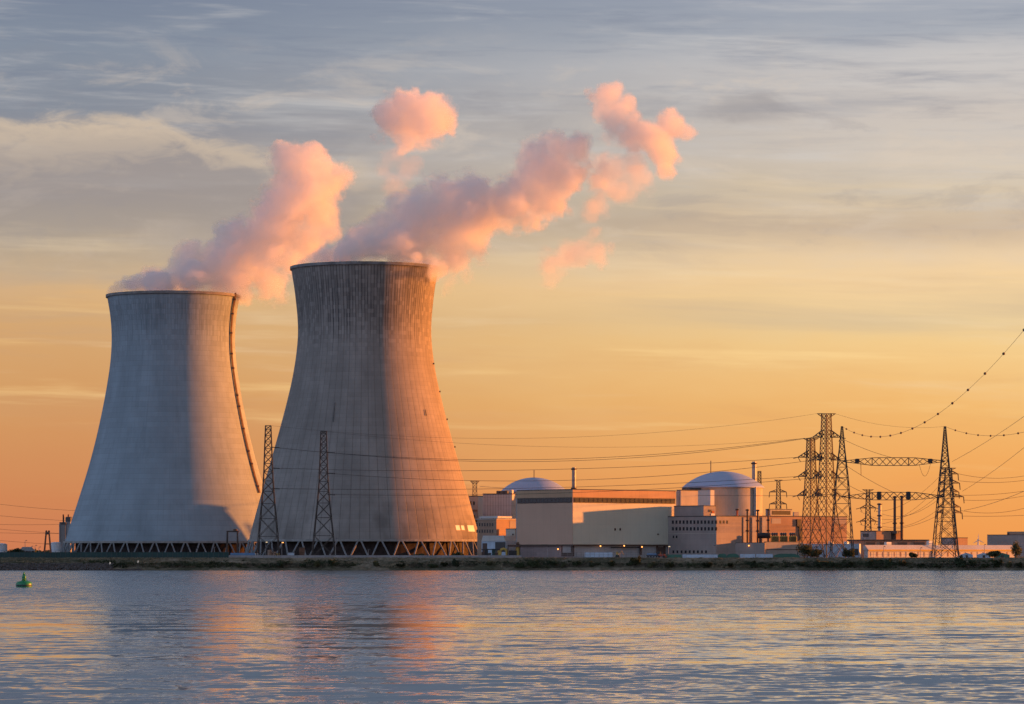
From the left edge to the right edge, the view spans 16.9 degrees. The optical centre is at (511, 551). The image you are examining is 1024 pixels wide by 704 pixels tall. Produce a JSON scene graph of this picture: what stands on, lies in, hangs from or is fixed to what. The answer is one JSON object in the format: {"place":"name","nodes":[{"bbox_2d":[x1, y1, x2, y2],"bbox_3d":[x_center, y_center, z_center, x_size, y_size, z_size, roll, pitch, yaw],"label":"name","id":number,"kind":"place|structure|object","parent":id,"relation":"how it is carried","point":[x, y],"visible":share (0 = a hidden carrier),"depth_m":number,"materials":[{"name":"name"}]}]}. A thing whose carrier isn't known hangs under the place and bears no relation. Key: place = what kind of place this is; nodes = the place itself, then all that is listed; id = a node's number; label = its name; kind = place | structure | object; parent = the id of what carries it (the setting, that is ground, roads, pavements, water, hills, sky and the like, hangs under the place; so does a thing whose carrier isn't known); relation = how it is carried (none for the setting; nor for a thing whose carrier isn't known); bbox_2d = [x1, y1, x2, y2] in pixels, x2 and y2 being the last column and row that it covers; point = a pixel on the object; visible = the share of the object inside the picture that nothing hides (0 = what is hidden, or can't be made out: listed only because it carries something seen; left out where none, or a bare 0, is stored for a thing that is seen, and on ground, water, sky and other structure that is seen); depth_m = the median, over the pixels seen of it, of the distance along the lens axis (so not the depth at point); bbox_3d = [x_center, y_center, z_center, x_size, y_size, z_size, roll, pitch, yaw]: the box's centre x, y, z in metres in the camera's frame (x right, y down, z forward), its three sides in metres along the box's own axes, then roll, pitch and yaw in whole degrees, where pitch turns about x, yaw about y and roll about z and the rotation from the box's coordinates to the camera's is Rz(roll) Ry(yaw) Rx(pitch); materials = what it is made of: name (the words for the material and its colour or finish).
{"place":"outdoors","nodes":[
{"label":"outdoors","id":0,"kind":"place"},
{"bbox_2d":[482,549,499,554],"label":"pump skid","id":1,"kind":"object","parent":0,"point":[487,553],"visible":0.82,"depth_m":1883.00,"materials":[{"name":"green metal"}]},
{"bbox_2d":[0,570,1023,703],"bbox_3d":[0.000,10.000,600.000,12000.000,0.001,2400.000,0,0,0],"label":"river","id":2,"kind":"structure","parent":0,"point":[515,637],"depth_m":399.17,"materials":[{"name":"blue liquid"}]},
{"bbox_2d":[16,572,31,586],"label":"buoy","id":3,"kind":"object","parent":2,"relation":"on","point":[23,583],"visible":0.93,"depth_m":956.51,"materials":[{"name":"green paint"}]},
{"bbox_2d":[0,557,1023,569],"bbox_3d":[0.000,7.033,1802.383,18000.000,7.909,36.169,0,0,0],"label":"river bank","id":4,"kind":"structure","parent":0,"point":[384,562],"depth_m":1804.67,"materials":[{"name":"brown plant"}]},
{"bbox_2d":[0,562,113,569],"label":"riprap stones","id":5,"kind":"object","parent":4,"relation":"on","point":[58,566],"visible":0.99,"depth_m":1796.88,"materials":[{"name":"grey stone"}]},
{"bbox_2d":[101,568,141,570],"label":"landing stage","id":6,"kind":"object","parent":4,"relation":"on","point":[120,569],"visible":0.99,"depth_m":1785.00,"materials":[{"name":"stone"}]},
{"bbox_2d":[229,555,521,557],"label":"flood wall","id":7,"kind":"structure","parent":4,"relation":"on","point":[365,556],"depth_m":1816.50,"materials":[{"name":"concrete"}]},
{"bbox_2d":[15,558,995,568],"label":"bank scrub","id":8,"kind":"object","parent":4,"relation":"on","point":[186,563],"visible":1,"depth_m":1800.02,"materials":[{"name":"green plant"}]},
{"bbox_2d":[527,560,539,566],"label":"bush","id":9,"kind":"object","parent":4,"relation":"on","point":[535,563],"visible":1,"depth_m":1797.57,"materials":[{"name":"green plant"}]},
{"bbox_2d":[117,562,1023,567],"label":"bank reeds","id":10,"kind":"object","parent":4,"relation":"on","point":[294,565],"visible":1,"depth_m":1798.76,"materials":[{"name":"green plant"}]},
{"bbox_2d":[629,556,640,564],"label":"bush","id":11,"kind":"object","parent":4,"relation":"on","point":[635,561],"visible":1,"depth_m":1799.54,"materials":[{"name":"green plant"}]},
{"bbox_2d":[814,559,829,567],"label":"bush","id":12,"kind":"object","parent":4,"relation":"on","point":[819,564],"visible":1,"depth_m":1797.53,"materials":[{"name":"green plant"}]},
{"bbox_2d":[954,555,965,567],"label":"bush","id":13,"kind":"object","parent":4,"relation":"on","point":[960,562],"visible":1,"depth_m":1796.85,"materials":[{"name":"green plant"}]},
{"bbox_2d":[991,558,1003,567],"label":"bush","id":14,"kind":"object","parent":4,"relation":"on","point":[998,563],"visible":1,"depth_m":1796.70,"materials":[{"name":"green plant"}]},
{"bbox_2d":[0,0,1023,550],"label":"sky","id":15,"kind":"structure","parent":0,"point":[635,217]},
{"bbox_2d":[508,542,520,554],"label":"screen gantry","id":16,"kind":"object","parent":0,"point":[516,551],"visible":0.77,"depth_m":1878.60,"materials":[{"name":"yellow metal"}]},
{"bbox_2d":[765,509,791,515],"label":"louvre house","id":17,"kind":"structure","parent":0,"point":[780,512],"depth_m":1954.21,"materials":[{"name":"metal"}]},
{"bbox_2d":[995,553,1009,557],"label":"tent","id":18,"kind":"object","parent":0,"point":[1002,555],"visible":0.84,"depth_m":1858.00,"materials":[{"name":"fabric"}]},
{"label":"ground","id":19,"kind":"structure","parent":0,"visible":0},
{"bbox_2d":[0,543,7,551],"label":"storage tank","id":20,"kind":"object","parent":19,"relation":"on","point":[3,547],"visible":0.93,"depth_m":2116.59,"materials":[{"name":"white metal"}]},
{"bbox_2d":[21,547,34,551],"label":"building","id":21,"kind":"structure","parent":19,"relation":"on","point":[28,549],"depth_m":2149.50,"materials":[{"name":"grey metal"}]},
{"bbox_2d":[43,530,51,551],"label":"frame mast","id":22,"kind":"object","parent":19,"relation":"on","point":[46,534],"visible":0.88,"depth_m":2048.80,"materials":[{"name":"metal"}]},
{"bbox_2d":[51,542,61,551],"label":"storage tank","id":23,"kind":"object","parent":19,"relation":"on","point":[56,546],"visible":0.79,"depth_m":2117.21,"materials":[{"name":"white metal"}]},
{"bbox_2d":[59,514,72,551],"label":"filter silo","id":24,"kind":"object","parent":19,"relation":"on","point":[64,528],"visible":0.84,"depth_m":2226.00,"materials":[{"name":"grey metal"}]},
{"bbox_2d":[0,551,228,557],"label":"fence","id":25,"kind":"object","parent":19,"relation":"on","point":[106,554],"visible":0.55,"depth_m":1836.00,"materials":[{"name":"metal"}]},
{"bbox_2d":[62,290,261,554],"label":"cooling tower","id":26,"kind":"structure","parent":19,"relation":"on","point":[173,467],"depth_m":2129.92,"materials":[{"name":"concrete"}]},
{"bbox_2d":[226,529,238,552],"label":"portal crane","id":27,"kind":"object","parent":19,"relation":"on","point":[235,530],"visible":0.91,"depth_m":1878.26,"materials":[{"name":"metal"}]},
{"bbox_2d":[230,553,254,554],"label":"container","id":28,"kind":"object","parent":19,"relation":"on","point":[242,553],"visible":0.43,"depth_m":1846.00,"materials":[{"name":"blue metal"}]},
{"bbox_2d":[256,425,279,554],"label":"lattice mast tower","id":29,"kind":"structure","parent":19,"relation":"on","point":[272,489],"depth_m":1848.05,"materials":[{"name":"metal"}]},
{"bbox_2d":[280,476,795,489],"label":"power cable","id":30,"kind":"object","parent":29,"relation":"hanging from","point":[506,488],"visible":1,"depth_m":1857.20,"materials":[{"name":"black metal"}]},
{"bbox_2d":[283,457,794,470],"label":"power cable","id":31,"kind":"object","parent":29,"relation":"attached to","point":[541,469],"visible":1,"depth_m":1861.21,"materials":[{"name":"black metal"}]},
{"bbox_2d":[283,438,801,459],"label":"power cable","id":32,"kind":"object","parent":29,"relation":"attached to","point":[550,459],"visible":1,"depth_m":1861.43,"materials":[{"name":"black metal"}]},
{"bbox_2d":[278,414,811,438],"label":"power cable","id":33,"kind":"object","parent":29,"relation":"attached to","point":[559,437],"visible":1,"depth_m":1854.32,"materials":[{"name":"black metal"}]},
{"bbox_2d":[299,547,304,554],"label":"skip","id":34,"kind":"object","parent":19,"relation":"on","point":[301,550],"visible":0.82,"depth_m":1854.80,"materials":[{"name":"metal"}]},
{"bbox_2d":[311,431,334,554],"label":"lattice mast tower","id":35,"kind":"structure","parent":19,"relation":"on","point":[328,494],"depth_m":1848.01,"materials":[{"name":"metal"}]},
{"bbox_2d":[334,432,802,446],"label":"power cable","id":36,"kind":"object","parent":35,"relation":"attached to","point":[543,446],"visible":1,"depth_m":1859.67,"materials":[{"name":"black metal"}]},
{"bbox_2d":[337,438,806,461],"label":"power cable","id":37,"kind":"object","parent":35,"relation":"attached to","point":[574,460],"visible":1,"depth_m":1854.21,"materials":[{"name":"black metal"}]},
{"bbox_2d":[335,478,809,494],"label":"power cable","id":38,"kind":"object","parent":35,"relation":"attached to","point":[620,490],"visible":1,"depth_m":1856.01,"materials":[{"name":"black metal"}]},
{"bbox_2d":[342,461,803,480],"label":"power cable","id":39,"kind":"object","parent":35,"relation":"attached to","point":[565,480],"visible":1,"depth_m":1855.33,"materials":[{"name":"black metal"}]},
{"bbox_2d":[245,261,476,554],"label":"cooling tower","id":40,"kind":"structure","parent":19,"relation":"on","point":[364,364],"depth_m":1960.17,"materials":[{"name":"grey concrete"}]},
{"bbox_2d":[468,496,482,554],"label":"white block","id":41,"kind":"structure","parent":19,"relation":"on","point":[476,502],"depth_m":2041.51,"materials":[{"name":"concrete"}]},
{"bbox_2d":[476,516,515,554],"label":"workshop","id":42,"kind":"structure","parent":19,"relation":"on","point":[492,527],"depth_m":1927.87,"materials":[{"name":"white concrete"}]},
{"bbox_2d":[482,536,515,554],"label":"store shed","id":43,"kind":"structure","parent":19,"relation":"on","point":[494,542],"depth_m":1902.84,"materials":[{"name":"metal"}]},
{"bbox_2d":[483,490,516,518],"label":"corrugated hall","id":44,"kind":"structure","parent":19,"relation":"on","point":[499,505],"depth_m":2017.02,"materials":[{"name":"metal"}]},
{"bbox_2d":[506,528,515,536],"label":"brown annex","id":45,"kind":"object","parent":19,"relation":"on","point":[510,532],"visible":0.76,"depth_m":1919.10,"materials":[{"name":"metal"}]},
{"bbox_2d":[501,477,563,493],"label":"reactor building","id":46,"kind":"structure","parent":19,"relation":"on","point":[533,483],"depth_m":2144.76,"materials":[{"name":"paint"}]},
{"bbox_2d":[522,552,662,557],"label":"rail fence","id":47,"kind":"object","parent":19,"relation":"on","point":[567,554],"visible":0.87,"depth_m":1837.89,"materials":[{"name":"metal"}]},
{"bbox_2d":[516,489,675,557],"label":"machine hall","id":48,"kind":"structure","parent":19,"relation":"on","point":[580,523],"depth_m":1878.76,"materials":[{"name":"concrete"}]},
{"bbox_2d":[563,546,570,552],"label":"door panel","id":49,"kind":"structure","parent":48,"relation":"in","point":[566,549],"depth_m":1863.08,"materials":[{"name":"grey metal"}]},
{"bbox_2d":[561,546,573,555],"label":"door","id":50,"kind":"structure","parent":48,"relation":"in","point":[572,547],"depth_m":1861.27,"materials":[{"name":"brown metal"}]},
{"bbox_2d":[571,467,576,488],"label":"chimney","id":51,"kind":"object","parent":48,"relation":"on","point":[573,469],"visible":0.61,"depth_m":2118.86,"materials":[{"name":"white metal"}]},
{"bbox_2d":[656,546,665,554],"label":"loading door","id":52,"kind":"structure","parent":48,"relation":"in","point":[662,549],"depth_m":1900.76,"materials":[{"name":"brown metal"}]},
{"bbox_2d":[585,552,612,557],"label":"container","id":53,"kind":"object","parent":19,"relation":"on","point":[598,554],"visible":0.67,"depth_m":1850.00,"materials":[{"name":"white metal"}]},
{"bbox_2d":[664,555,681,557],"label":"fabric screen","id":54,"kind":"object","parent":19,"relation":"on","point":[674,556],"visible":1,"depth_m":1848.13,"materials":[{"name":"fabric"}]},
{"bbox_2d":[676,490,697,505],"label":"stair block","id":55,"kind":"structure","parent":19,"relation":"on","point":[686,497],"depth_m":1968.85,"materials":[{"name":"concrete"}]},
{"bbox_2d":[682,555,717,557],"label":"fabric screen","id":56,"kind":"object","parent":19,"relation":"on","point":[698,556],"visible":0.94,"depth_m":1848.13,"materials":[{"name":"fabric"}]},
{"bbox_2d":[668,516,741,555],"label":"office block","id":57,"kind":"structure","parent":19,"relation":"on","point":[695,535],"depth_m":1882.70,"materials":[{"name":"grey concrete"}]},
{"bbox_2d":[674,505,715,515],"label":"roof plant room","id":58,"kind":"object","parent":57,"relation":"on","point":[701,510],"visible":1,"depth_m":1888.58,"materials":[{"name":"grey concrete"}]},
{"bbox_2d":[698,489,713,504],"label":"fuel building","id":59,"kind":"structure","parent":19,"relation":"on","point":[705,500],"depth_m":2050.59,"materials":[{"name":"concrete"}]},
{"bbox_2d":[683,461,764,515],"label":"reactor building","id":60,"kind":"structure","parent":19,"relation":"on","point":[742,498],"depth_m":2064.77,"materials":[{"name":"concrete"}]},
{"bbox_2d":[727,554,738,557],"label":"tank cover","id":61,"kind":"object","parent":19,"relation":"on","point":[732,555],"visible":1,"depth_m":1852.00,"materials":[{"name":"green metal"}]},
{"bbox_2d":[746,509,748,541],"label":"standpipe","id":62,"kind":"object","parent":19,"relation":"on","point":[747,520],"visible":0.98,"depth_m":1905.52,"materials":[{"name":"black metal"}]},
{"bbox_2d":[740,554,754,557],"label":"fabric screen","id":63,"kind":"object","parent":19,"relation":"on","point":[747,555],"visible":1,"depth_m":1848.12,"materials":[{"name":"fabric"}]},
{"bbox_2d":[735,542,765,557],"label":"blast wall","id":64,"kind":"structure","parent":19,"relation":"on","point":[755,548],"depth_m":1880.05,"materials":[{"name":"grey concrete"}]},
{"bbox_2d":[751,462,756,480],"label":"chimney","id":65,"kind":"object","parent":19,"relation":"on","point":[754,470],"visible":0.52,"depth_m":2138.79,"materials":[{"name":"white metal"}]},
{"bbox_2d":[756,510,759,541],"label":"standpipe","id":66,"kind":"object","parent":19,"relation":"on","point":[757,530],"visible":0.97,"depth_m":1905.55,"materials":[{"name":"black metal"}]},
{"bbox_2d":[757,533,770,541],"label":"oil tank","id":67,"kind":"object","parent":19,"relation":"on","point":[763,535],"visible":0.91,"depth_m":1896.86,"materials":[{"name":"black metal"}]},
{"bbox_2d":[756,554,772,557],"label":"fabric screen","id":68,"kind":"object","parent":19,"relation":"on","point":[764,555],"visible":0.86,"depth_m":1848.13,"materials":[{"name":"fabric"}]},
{"bbox_2d":[766,509,769,532],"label":"standpipe","id":69,"kind":"object","parent":19,"relation":"on","point":[767,520],"visible":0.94,"depth_m":1905.52,"materials":[{"name":"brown metal"}]},
{"bbox_2d":[769,480,786,508],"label":"pylon","id":70,"kind":"object","parent":19,"relation":"on","point":[776,501],"visible":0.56,"depth_m":2298.84,"materials":[{"name":"metal"}]},
{"bbox_2d":[766,542,802,556],"bbox_3d":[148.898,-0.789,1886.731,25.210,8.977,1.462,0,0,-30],"label":"transformer house","id":71,"kind":"structure","parent":19,"relation":"on","point":[774,548],"depth_m":1885.58,"materials":[{"name":"concrete"}]},
{"bbox_2d":[771,532,778,541],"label":"transformer","id":72,"kind":"object","parent":71,"relation":"on","point":[774,537],"visible":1,"depth_m":1891.68,"materials":[{"name":"yellow paint"}]},
{"bbox_2d":[780,532,787,541],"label":"transformer","id":73,"kind":"object","parent":71,"relation":"on","point":[783,538],"visible":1,"depth_m":1891.63,"materials":[{"name":"metal"}]},
{"bbox_2d":[789,532,796,541],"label":"transformer","id":74,"kind":"object","parent":71,"relation":"on","point":[792,537],"visible":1,"depth_m":1891.68,"materials":[{"name":"metal"}]},
{"bbox_2d":[773,554,799,557],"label":"tank cover","id":75,"kind":"object","parent":19,"relation":"on","point":[786,555],"visible":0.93,"depth_m":1852.00,"materials":[{"name":"green metal"}]},
{"bbox_2d":[734,515,846,543],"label":"turbine annex","id":76,"kind":"object","parent":19,"relation":"on","point":[784,524],"visible":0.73,"depth_m":1943.61,"materials":[{"name":"concrete"}]},
{"bbox_2d":[796,544,812,556],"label":"tree","id":77,"kind":"object","parent":19,"relation":"on","point":[805,550],"visible":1,"depth_m":1838.66,"materials":[{"name":"green plant"}]},
{"bbox_2d":[793,438,825,557],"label":"pylon","id":78,"kind":"object","parent":19,"relation":"on","point":[805,472],"visible":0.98,"depth_m":1870.66,"materials":[{"name":"metal"}]},
{"bbox_2d":[480,486,796,495],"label":"power cable","id":79,"kind":"object","parent":78,"relation":"attached to","point":[698,495],"visible":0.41,"depth_m":1957.81,"materials":[{"name":"black metal"}]},
{"bbox_2d":[810,549,822,556],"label":"tree","id":80,"kind":"object","parent":19,"relation":"on","point":[816,552],"visible":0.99,"depth_m":1837.03,"materials":[{"name":"green plant"}]},
{"bbox_2d":[807,413,845,557],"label":"pylon","id":81,"kind":"object","parent":19,"relation":"on","point":[831,458],"visible":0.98,"depth_m":1858.39,"materials":[{"name":"metal"}]},
{"bbox_2d":[803,544,860,557],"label":"store","id":82,"kind":"structure","parent":19,"relation":"on","point":[857,548],"depth_m":1897.26,"materials":[{"name":"metal"}]},
{"bbox_2d":[828,426,854,557],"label":"gantry tower","id":83,"kind":"structure","parent":19,"relation":"on","point":[835,491],"depth_m":1844.80,"materials":[{"name":"metal"}]},
{"bbox_2d":[842,457,944,465],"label":"truss beam","id":84,"kind":"structure","parent":83,"relation":"attached to","point":[858,461],"depth_m":1842.96,"materials":[{"name":"metal"}]},
{"bbox_2d":[843,492,944,499],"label":"truss beam","id":85,"kind":"structure","parent":83,"relation":"attached to","point":[907,496],"depth_m":1843.02,"materials":[{"name":"metal"}]},
{"bbox_2d":[845,329,1023,437],"bbox_3d":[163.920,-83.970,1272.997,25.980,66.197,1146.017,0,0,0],"label":"power cable","id":86,"kind":"object","parent":83,"relation":"attached to","point":[952,403],"visible":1,"depth_m":1341.55,"materials":[{"name":"metal"}]},
{"bbox_2d":[842,547,854,557],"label":"tree","id":87,"kind":"object","parent":19,"relation":"on","point":[848,553],"visible":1,"depth_m":1837.03,"materials":[{"name":"green plant"}]},
{"bbox_2d":[856,489,877,530],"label":"pylon","id":88,"kind":"object","parent":19,"relation":"on","point":[869,512],"visible":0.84,"depth_m":2248.92,"materials":[{"name":"metal"}]},
{"bbox_2d":[877,503,881,530],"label":"chimney","id":89,"kind":"object","parent":19,"relation":"on","point":[879,515],"visible":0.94,"depth_m":2167.01,"materials":[{"name":"black metal"}]},
{"bbox_2d":[860,531,899,539],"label":"boiler house","id":90,"kind":"structure","parent":19,"relation":"on","point":[884,535],"depth_m":2165.24,"materials":[{"name":"metal"}]},
{"bbox_2d":[848,539,928,556],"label":"dark store","id":91,"kind":"structure","parent":19,"relation":"on","point":[862,542],"depth_m":2086.53,"materials":[{"name":"metal"}]},
{"bbox_2d":[891,496,898,539],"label":"chimney","id":92,"kind":"object","parent":19,"relation":"on","point":[894,532],"visible":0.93,"depth_m":2167.25,"materials":[{"name":"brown metal"}]},
{"bbox_2d":[869,552,932,557],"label":"rail fence","id":93,"kind":"object","parent":19,"relation":"on","point":[882,554],"visible":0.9,"depth_m":1849.96,"materials":[{"name":"metal"}]},
{"bbox_2d":[900,496,903,539],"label":"chimney","id":94,"kind":"object","parent":19,"relation":"on","point":[901,521],"visible":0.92,"depth_m":2167.20,"materials":[{"name":"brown metal"}]},
{"bbox_2d":[863,545,1013,557],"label":"long shed","id":95,"kind":"structure","parent":19,"relation":"on","point":[974,550],"depth_m":1894.57,"materials":[{"name":"white paint"}]},
{"bbox_2d":[930,426,958,557],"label":"gantry tower","id":96,"kind":"structure","parent":19,"relation":"on","point":[944,441],"depth_m":1845.10,"materials":[{"name":"metal"}]},
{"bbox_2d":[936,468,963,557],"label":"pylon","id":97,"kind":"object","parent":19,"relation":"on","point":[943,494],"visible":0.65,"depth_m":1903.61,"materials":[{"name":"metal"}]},
{"bbox_2d":[942,537,967,544],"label":"control house","id":98,"kind":"structure","parent":19,"relation":"on","point":[962,540],"depth_m":1994.20,"materials":[{"name":"metal"}]},
{"bbox_2d":[960,553,972,557],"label":"tent","id":99,"kind":"object","parent":19,"relation":"on","point":[966,555],"visible":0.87,"depth_m":1858.00,"materials":[{"name":"fabric"}]},
{"bbox_2d":[977,553,989,557],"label":"tent","id":100,"kind":"object","parent":19,"relation":"on","point":[982,555],"visible":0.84,"depth_m":1858.00,"materials":[{"name":"fabric"}]},
{"bbox_2d":[986,550,1000,557],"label":"tree","id":101,"kind":"object","parent":19,"relation":"on","point":[994,554],"visible":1,"depth_m":1836.52,"materials":[{"name":"green plant"}]},
{"bbox_2d":[987,532,1023,555],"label":"grey warehouse","id":102,"kind":"structure","parent":19,"relation":"on","point":[1009,538],"depth_m":2313.03,"materials":[{"name":"metal"}]},
{"bbox_2d":[1011,540,1021,556],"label":"tree","id":103,"kind":"object","parent":19,"relation":"on","point":[1016,549],"visible":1,"depth_m":1839.30,"materials":[{"name":"green plant"}]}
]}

